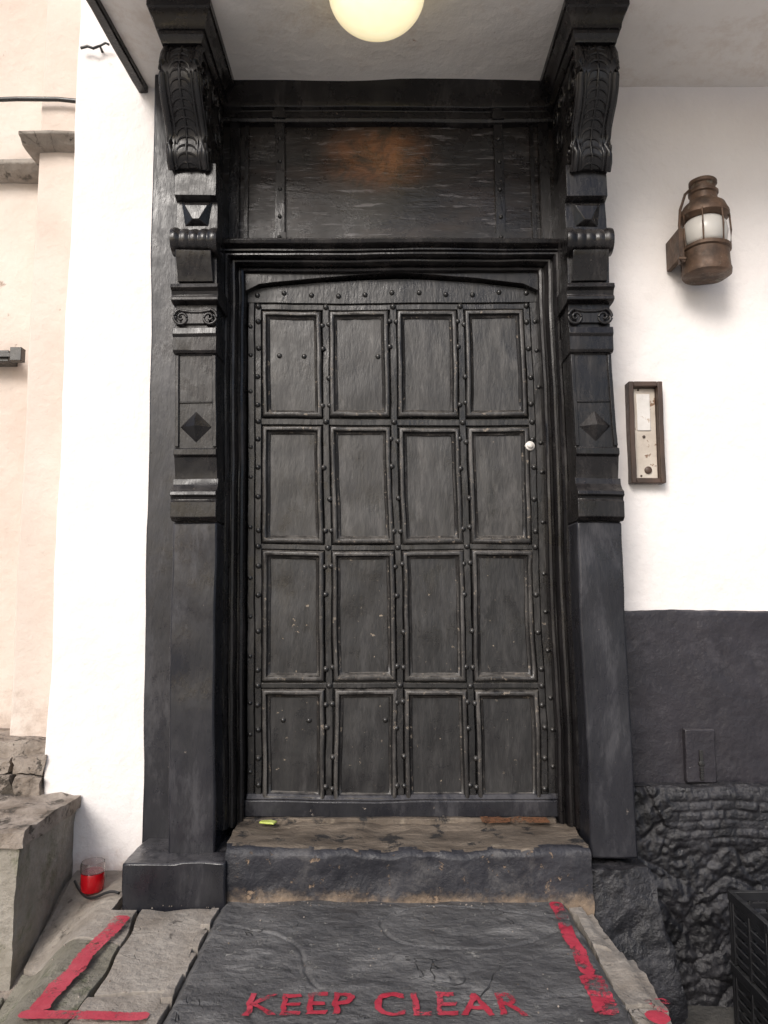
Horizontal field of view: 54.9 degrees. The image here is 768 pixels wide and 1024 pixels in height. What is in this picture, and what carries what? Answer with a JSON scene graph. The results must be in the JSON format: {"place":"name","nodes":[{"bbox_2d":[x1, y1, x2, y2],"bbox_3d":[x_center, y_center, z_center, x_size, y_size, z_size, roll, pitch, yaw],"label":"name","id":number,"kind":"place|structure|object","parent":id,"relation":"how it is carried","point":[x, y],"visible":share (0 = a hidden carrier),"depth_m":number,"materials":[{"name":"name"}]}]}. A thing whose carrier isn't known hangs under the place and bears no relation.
{"place":"outdoors","nodes":[
{"label":"outdoors","id":0,"kind":"place"},
{"bbox_2d":[0,870,764,1023],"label":"pavement","id":1,"kind":"structure","parent":0,"point":[174,970],"depth_m":2.10,"materials":[{"name":"stone"}]},
{"bbox_2d":[0,728,81,990],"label":"stone step block","id":2,"kind":"structure","parent":1,"relation":"on","point":[36,837],"depth_m":2.56,"materials":[{"name":"grey stone"}]},
{"bbox_2d":[80,857,105,893],"bbox_3d":[-1.045,1.305,2.653,0.086,0.100,0.086,0,-6,0],"label":"red glass jar","id":3,"kind":"object","parent":1,"relation":"on","point":[92,875],"visible":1,"depth_m":2.62,"materials":[{"name":"red glass"}]},
{"bbox_2d":[73,880,119,899],"bbox_3d":[-1.030,1.335,2.609,0.279,0.050,0.041,-5,-8,37],"label":"loose cable","id":4,"kind":"object","parent":1,"relation":"on","point":[96,896],"visible":1,"depth_m":2.57,"materials":[{"name":"black plastic"}]},
{"bbox_2d":[44,0,154,875],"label":"wall","id":5,"kind":"structure","parent":1,"relation":"on","point":[94,739],"depth_m":2.97,"materials":[{"name":"white paint"}]},
{"bbox_2d":[0,96,75,103],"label":"service cable","id":6,"kind":"object","parent":5,"relation":"attached to","point":[34,99],"visible":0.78,"depth_m":3.22,"materials":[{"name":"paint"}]},
{"bbox_2d":[80,42,109,52],"bbox_3d":[-1.220,-1.964,3.132,0.123,0.036,0.042,0,-6,0],"label":"iron wall hook","id":7,"kind":"object","parent":5,"relation":"attached to","point":[95,47],"visible":1,"depth_m":3.12,"materials":[{"name":"black metal"}]},
{"bbox_2d":[86,0,147,92],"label":"jetty edge beam","id":8,"kind":"structure","parent":5,"relation":"attached to","point":[98,9],"depth_m":2.86,"materials":[{"name":"black wood"}]},
{"bbox_2d":[121,831,232,915],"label":"pilaster plinth","id":9,"kind":"structure","parent":1,"relation":"on","point":[156,876],"depth_m":2.47,"materials":[{"name":"black stone"}]},
{"bbox_2d":[142,75,177,842],"bbox_3d":[-0.852,-0.276,2.942,0.196,3.079,0.090,0,-6,0],"label":"flank board","id":10,"kind":"object","parent":9,"relation":"on","point":[156,736],"visible":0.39,"depth_m":2.87,"materials":[{"name":"black paint"}]},
{"bbox_2d":[167,523,228,854],"bbox_3d":[-0.681,0.637,2.764,0.182,1.176,0.273,0,-6,0],"label":"pilaster base","id":11,"kind":"object","parent":9,"relation":"on","point":[195,717],"visible":0.81,"depth_m":2.64,"materials":[{"name":"black wood"}]},
{"bbox_2d":[169,479,224,524],"bbox_3d":[-0.693,-0.031,2.806,0.169,0.163,0.287,0,-6,0],"label":"base flare","id":12,"kind":"object","parent":11,"relation":"on","point":[197,500],"visible":0.88,"depth_m":2.68,"materials":[{"name":"black paint"}]},
{"bbox_2d":[173,164,229,525],"bbox_3d":[-0.693,-0.044,2.818,0.196,2.532,0.308,0,-6,0],"label":"pilaster","id":13,"kind":"object","parent":11,"relation":"on","point":[201,458],"visible":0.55,"depth_m":2.76,"materials":[{"name":"black paint"}]},
{"bbox_2d":[160,47,223,179],"bbox_3d":[-0.738,-1.490,2.877,0.144,0.420,0.448,0,-6,0],"label":"corbel","id":14,"kind":"object","parent":13,"relation":"on","point":[217,159],"visible":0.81,"depth_m":2.76,"materials":[{"name":"black paint"}]},
{"bbox_2d":[157,44,222,171],"bbox_3d":[-0.738,-1.494,2.844,0.176,0.438,0.396,0,-6,0],"label":"console carving","id":15,"kind":"object","parent":14,"relation":"attached to","point":[201,88],"visible":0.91,"depth_m":2.73,"materials":[{"name":"black paint"}]},
{"bbox_2d":[145,0,234,114],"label":"console abacus","id":16,"kind":"object","parent":14,"relation":"on","point":[185,23],"visible":0.48,"depth_m":2.69,"materials":[{"name":"black paint"}]},
{"bbox_2d":[174,355,216,446],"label":"shaft fillets","id":17,"kind":"object","parent":13,"relation":"attached to","point":[176,415],"visible":1,"depth_m":2.74,"materials":[{"name":"black paint"}]},
{"bbox_2d":[172,308,218,324],"bbox_3d":[-0.704,-0.729,2.763,0.175,0.069,0.022,0,-6,0],"label":"ionic scroll","id":18,"kind":"object","parent":13,"relation":"attached to","point":[205,318],"visible":1,"depth_m":2.76,"materials":[{"name":"black paint"}]},
{"bbox_2d":[180,411,210,441],"bbox_3d":[-0.695,-0.317,2.719,0.122,0.121,0.033,0,-6,0],"label":"diamond boss","id":19,"kind":"object","parent":13,"relation":"attached to","point":[195,426],"visible":1,"depth_m":2.72,"materials":[{"name":"black paint"}]},
{"bbox_2d":[183,202,212,225],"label":"facet block","id":20,"kind":"structure","parent":13,"relation":"attached to","point":[197,213],"depth_m":2.80,"materials":[{"name":"black paint"}]},
{"bbox_2d":[172,327,224,364],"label":"capital block","id":21,"kind":"structure","parent":13,"relation":"attached to","point":[197,340],"depth_m":2.74,"materials":[{"name":"black paint"}]},
{"bbox_2d":[170,283,226,317],"bbox_3d":[-0.706,-0.806,2.886,0.181,0.081,0.292,0,-6,0],"label":"waist moulding","id":22,"kind":"object","parent":13,"relation":"attached to","point":[197,294],"visible":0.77,"depth_m":2.76,"materials":[{"name":"black paint"}]},
{"bbox_2d":[177,249,214,282],"bbox_3d":[-0.707,-0.906,2.892,0.134,0.111,0.301,0,-6,0],"label":"neck taper","id":23,"kind":"object","parent":22,"relation":"on","point":[195,266],"visible":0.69,"depth_m":2.76,"materials":[{"name":"black paint"}]},
{"bbox_2d":[171,227,222,257],"bbox_3d":[-0.707,-1.019,2.796,0.179,0.110,0.111,0,-6,0],"label":"reeded roll","id":24,"kind":"object","parent":23,"relation":"on","point":[198,239],"visible":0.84,"depth_m":2.75,"materials":[{"name":"black paint"}]},
{"bbox_2d":[29,902,568,1018],"bbox_3d":[-0.243,1.391,2.131,1.682,0.247,0.670,0,-6,0],"label":"grit","id":25,"kind":"object","parent":1,"relation":"on","point":[297,931],"visible":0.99,"depth_m":2.28,"materials":[{"name":"gravel"}]},
{"bbox_2d":[18,902,670,1023],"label":"red boundary marking","id":26,"kind":"object","parent":1,"relation":"on","point":[42,1003],"visible":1,"depth_m":1.93,"materials":[{"name":"paint"}]},
{"bbox_2d":[163,900,632,1023],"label":"door slab","id":27,"kind":"structure","parent":1,"relation":"in","point":[469,952],"depth_m":2.07,"materials":[{"name":"stone"}]},
{"bbox_2d":[242,991,527,1015],"bbox_3d":[0.002,1.241,1.867,0.704,0.007,0.110,0,-6,0],"label":"keep clear lettering","id":28,"kind":"object","parent":27,"relation":"on","point":[336,1003],"visible":1,"depth_m":1.86,"materials":[{"name":"red paint"}]},
{"bbox_2d":[226,816,594,915],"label":"stone step","id":29,"kind":"structure","parent":1,"relation":"on","point":[518,859],"depth_m":2.50,"materials":[{"name":"stone"}]},
{"bbox_2d":[259,820,276,824],"bbox_3d":[-0.427,1.145,2.734,0.060,0.007,0.034,-2,-6,15],"label":"crumpled wrapper","id":30,"kind":"object","parent":29,"relation":"on","point":[272,822],"visible":1,"depth_m":2.72,"materials":[{"name":"yellow plastic"}]},
{"bbox_2d":[247,303,535,792],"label":"backing boards","id":31,"kind":"object","parent":29,"relation":"on","point":[399,502],"visible":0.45,"depth_m":2.98,"materials":[{"name":"black paint"}]},
{"bbox_2d":[247,279,536,303],"bbox_3d":[0.036,-0.904,3.034,1.194,0.102,0.017,0,-6,0],"label":"top rail","id":32,"kind":"object","parent":31,"relation":"attached to","point":[377,291],"visible":0.95,"depth_m":3.03,"materials":[{"name":"black paint"}]},
{"bbox_2d":[261,310,540,800],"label":"panel mouldings","id":33,"kind":"object","parent":31,"relation":"attached to","point":[459,675],"visible":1,"depth_m":2.91,"materials":[{"name":"black wood"}]},
{"bbox_2d":[525,442,534,451],"bbox_3d":[0.581,-0.261,2.941,0.041,0.040,0.022,0,-6,0],"label":"lock cylinder","id":34,"kind":"object","parent":33,"relation":"attached to","point":[529,446],"visible":1,"depth_m":2.94,"materials":[{"name":"silver metal"}]},
{"bbox_2d":[246,303,555,794],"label":"cover battens","id":35,"kind":"object","parent":31,"relation":"attached to","point":[254,650],"visible":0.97,"depth_m":2.92,"materials":[{"name":"black paint"}]},
{"bbox_2d":[247,290,554,791],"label":"nail studs","id":36,"kind":"object","parent":35,"relation":"attached to","point":[396,546],"visible":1,"depth_m":2.91,"materials":[{"name":"paint"}]},
{"bbox_2d":[244,793,557,817],"bbox_3d":[0.069,1.114,2.812,1.205,0.087,0.038,0,-6,0],"label":"weather board","id":37,"kind":"object","parent":29,"relation":"on","point":[486,804],"visible":0.92,"depth_m":2.79,"materials":[{"name":"black paint"}]},
{"bbox_2d":[222,248,580,830],"bbox_3d":[0.046,0.065,2.907,1.422,2.234,0.191,0,-6,0],"label":"architrave","id":38,"kind":"object","parent":29,"relation":"on","point":[241,263],"visible":0.79,"depth_m":2.88,"materials":[{"name":"black paint"}]},
{"bbox_2d":[224,238,558,249],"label":"lintel cornice","id":39,"kind":"structure","parent":38,"relation":"on","point":[384,243],"depth_m":2.92,"materials":[{"name":"black paint"}]},
{"bbox_2d":[223,126,553,238],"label":"frieze boards","id":40,"kind":"object","parent":39,"relation":"on","point":[383,182],"visible":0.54,"depth_m":3.07,"materials":[{"name":"black wood"}]},
{"bbox_2d":[222,79,552,127],"bbox_3d":[0.019,-1.715,3.119,1.402,0.209,0.079,0,-6,0],"label":"frieze top board","id":41,"kind":"object","parent":40,"relation":"attached to","point":[429,103],"visible":0.82,"depth_m":3.09,"materials":[{"name":"black wood"}]},
{"bbox_2d":[229,107,552,238],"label":"iron straps","id":42,"kind":"object","parent":40,"relation":"attached to","point":[497,112],"visible":0.87,"depth_m":3.05,"materials":[{"name":"black paint"}]},
{"bbox_2d":[277,136,504,237],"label":"strap rivets","id":43,"kind":"object","parent":42,"relation":"attached to","point":[279,161],"visible":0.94,"depth_m":3.05,"materials":[{"name":"paint"}]},
{"bbox_2d":[245,273,537,293],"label":"arched lintel","id":44,"kind":"structure","parent":38,"relation":"attached to","point":[527,281],"depth_m":3.00,"materials":[{"name":"black paint"}]},
{"bbox_2d":[592,781,767,1023],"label":"rough stone plinth","id":45,"kind":"structure","parent":1,"relation":"on","point":[661,902],"depth_m":2.72,"materials":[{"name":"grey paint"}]},
{"bbox_2d":[551,165,618,524],"bbox_3d":[0.784,-0.045,2.820,0.197,2.533,0.309,0,-6,0],"label":"pilaster","id":46,"kind":"object","parent":45,"relation":"on","point":[589,458],"visible":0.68,"depth_m":2.77,"materials":[{"name":"black paint"}]},
{"bbox_2d":[551,48,616,188],"bbox_3d":[0.774,-1.487,2.878,0.145,0.419,0.448,0,-6,0],"label":"corbel","id":47,"kind":"object","parent":46,"relation":"on","point":[559,161],"visible":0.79,"depth_m":2.76,"materials":[{"name":"black paint"}]},
{"bbox_2d":[539,0,629,113],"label":"console abacus","id":48,"kind":"object","parent":47,"relation":"on","point":[588,23],"visible":0.48,"depth_m":2.69,"materials":[{"name":"black paint"}]},
{"bbox_2d":[553,45,619,171],"bbox_3d":[0.775,-1.491,2.843,0.173,0.435,0.394,0,-6,0],"label":"console carving","id":49,"kind":"object","parent":47,"relation":"attached to","point":[577,85],"visible":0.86,"depth_m":2.73,"materials":[{"name":"black paint"}]},
{"bbox_2d":[569,203,598,226],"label":"facet block","id":50,"kind":"structure","parent":46,"relation":"attached to","point":[584,214],"depth_m":2.80,"materials":[{"name":"black paint"}]},
{"bbox_2d":[557,283,613,316],"bbox_3d":[0.767,-0.806,2.886,0.179,0.083,0.294,0,-6,0],"label":"waist moulding","id":51,"kind":"object","parent":46,"relation":"attached to","point":[585,293],"visible":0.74,"depth_m":2.75,"materials":[{"name":"black paint"}]},
{"bbox_2d":[569,250,606,282],"bbox_3d":[0.766,-0.906,2.892,0.135,0.112,0.302,0,-6,0],"label":"neck taper","id":52,"kind":"object","parent":51,"relation":"on","point":[587,266],"visible":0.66,"depth_m":2.76,"materials":[{"name":"black paint"}]},
{"bbox_2d":[560,227,612,257],"bbox_3d":[0.764,-1.018,2.796,0.178,0.108,0.110,0,-6,0],"label":"reeded roll","id":53,"kind":"object","parent":52,"relation":"on","point":[586,239],"visible":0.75,"depth_m":2.75,"materials":[{"name":"black paint"}]},
{"bbox_2d":[560,327,613,363],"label":"capital block","id":54,"kind":"structure","parent":46,"relation":"on","point":[598,340],"depth_m":2.74,"materials":[{"name":"black paint"}]},
{"bbox_2d":[566,308,612,324],"bbox_3d":[0.767,-0.729,2.762,0.174,0.068,0.021,0,-6,0],"label":"ionic scroll","id":55,"kind":"object","parent":46,"relation":"attached to","point":[588,316],"visible":1,"depth_m":2.76,"materials":[{"name":"black paint"}]},
{"bbox_2d":[571,355,616,446],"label":"shaft fillets","id":56,"kind":"object","parent":46,"relation":"attached to","point":[576,402],"visible":1,"depth_m":2.74,"materials":[{"name":"black paint"}]},
{"bbox_2d":[580,412,610,441],"bbox_3d":[0.781,-0.316,2.720,0.121,0.120,0.031,0,-6,0],"label":"diamond boss","id":57,"kind":"object","parent":46,"relation":"attached to","point":[595,427],"visible":1,"depth_m":2.73,"materials":[{"name":"black paint"}]},
{"bbox_2d":[568,522,637,857],"bbox_3d":[0.794,0.635,2.765,0.185,1.179,0.275,0,-6,0],"label":"pilaster base","id":58,"kind":"object","parent":46,"relation":"attached to","point":[601,679],"visible":0.82,"depth_m":2.64,"materials":[{"name":"black paint"}]},
{"bbox_2d":[566,478,623,523],"bbox_3d":[0.783,-0.032,2.809,0.169,0.163,0.285,0,-6,0],"label":"base flare","id":59,"kind":"object","parent":58,"relation":"on","point":[594,500],"visible":0.88,"depth_m":2.68,"materials":[{"name":"black paint"}]},
{"bbox_2d":[605,87,767,610],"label":"wall","id":60,"kind":"structure","parent":45,"relation":"on","point":[694,531],"depth_m":3.02,"materials":[{"name":"white paint"}]},
{"bbox_2d":[625,381,665,484],"bbox_3d":[1.045,-0.316,2.962,0.138,0.412,0.057,0,-6,0],"label":"door entry panel","id":61,"kind":"object","parent":60,"relation":"attached to","point":[630,386],"visible":1,"depth_m":2.94,"materials":[{"name":"brown wood"}]},
{"bbox_2d":[637,389,651,476],"bbox_3d":[1.044,-0.318,2.961,0.048,0.359,0.009,0,-6,0],"label":"button and screws","id":62,"kind":"object","parent":61,"relation":"attached to","point":[647,469],"visible":1,"depth_m":2.94,"materials":[{"name":"brown metal"}]},
{"bbox_2d":[634,389,657,477],"bbox_3d":[1.045,-0.315,2.976,0.094,0.368,0.022,0,-6,0],"label":"faceplate","id":63,"kind":"object","parent":61,"relation":"attached to","point":[646,450],"visible":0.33,"depth_m":2.96,"materials":[{"name":"white metal"}]},
{"bbox_2d":[636,394,650,430],"bbox_3d":[1.042,-0.401,2.971,0.054,0.150,0.004,0,-6,0],"label":"name card","id":64,"kind":"object","parent":63,"relation":"attached to","point":[643,411],"visible":1,"depth_m":2.97,"materials":[{"name":"white paper"}]},
{"bbox_2d":[666,175,732,285],"bbox_3d":[1.263,-1.125,2.963,0.225,0.403,0.221,0,-6,0],"label":"ship lantern","id":65,"kind":"object","parent":60,"relation":"attached to","point":[698,246],"visible":1,"depth_m":2.89,"materials":[{"name":"brown metal"}]},
{"bbox_2d":[626,609,767,783],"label":"painted dado","id":66,"kind":"object","parent":45,"relation":"attached to","point":[699,669],"visible":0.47,"depth_m":2.86,"materials":[{"name":"grey paint"}]},
{"bbox_2d":[682,728,716,782],"bbox_3d":[1.204,0.930,2.823,0.117,0.198,0.045,0,-6,0],"label":"utility access cover","id":67,"kind":"object","parent":66,"relation":"attached to","point":[699,761],"visible":1,"depth_m":2.81,"materials":[{"name":"black metal"}]},
{"bbox_2d":[727,890,767,1023],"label":"plastic crate","id":68,"kind":"object","parent":1,"relation":"on","point":[753,983],"visible":1,"depth_m":2.44,"materials":[{"name":"plastic"}]},
{"bbox_2d":[269,318,531,792],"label":"panel fields","id":69,"kind":"structure","parent":0,"point":[366,746],"depth_m":2.92,"materials":[{"name":"black wood"}]},
{"bbox_2d":[101,0,767,86],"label":"jetty ceiling","id":70,"kind":"structure","parent":0,"point":[691,43],"depth_m":2.88,"materials":[{"name":"white paint"}]},
{"bbox_2d":[329,0,423,41],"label":"ceiling globe lamp","id":71,"kind":"object","parent":70,"relation":"hanging from","point":[376,20],"visible":1,"depth_m":2.50,"materials":[{"name":"beige opal glass"}]},
{"label":"street","id":72,"kind":"structure","parent":0,"visible":0},
{"bbox_2d":[0,0,47,727],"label":"recessed wall","id":73,"kind":"structure","parent":72,"relation":"on","point":[22,39],"depth_m":3.40,"materials":[{"name":"beige paint"}]},
{"bbox_2d":[0,347,25,366],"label":"gate hinge","id":74,"kind":"object","parent":73,"relation":"attached to","point":[13,356],"visible":1,"depth_m":3.25,"materials":[{"name":"paint"}]},
{"bbox_2d":[0,130,74,183],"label":"stone cornice","id":75,"kind":"structure","parent":73,"relation":"attached to","point":[35,143],"depth_m":3.22,"materials":[{"name":"beige stone"}]},
{"bbox_2d":[10,0,80,736],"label":"wall pier","id":76,"kind":"structure","parent":72,"relation":"on","point":[33,652],"depth_m":3.12,"materials":[{"name":"beige paint"}]}
]}

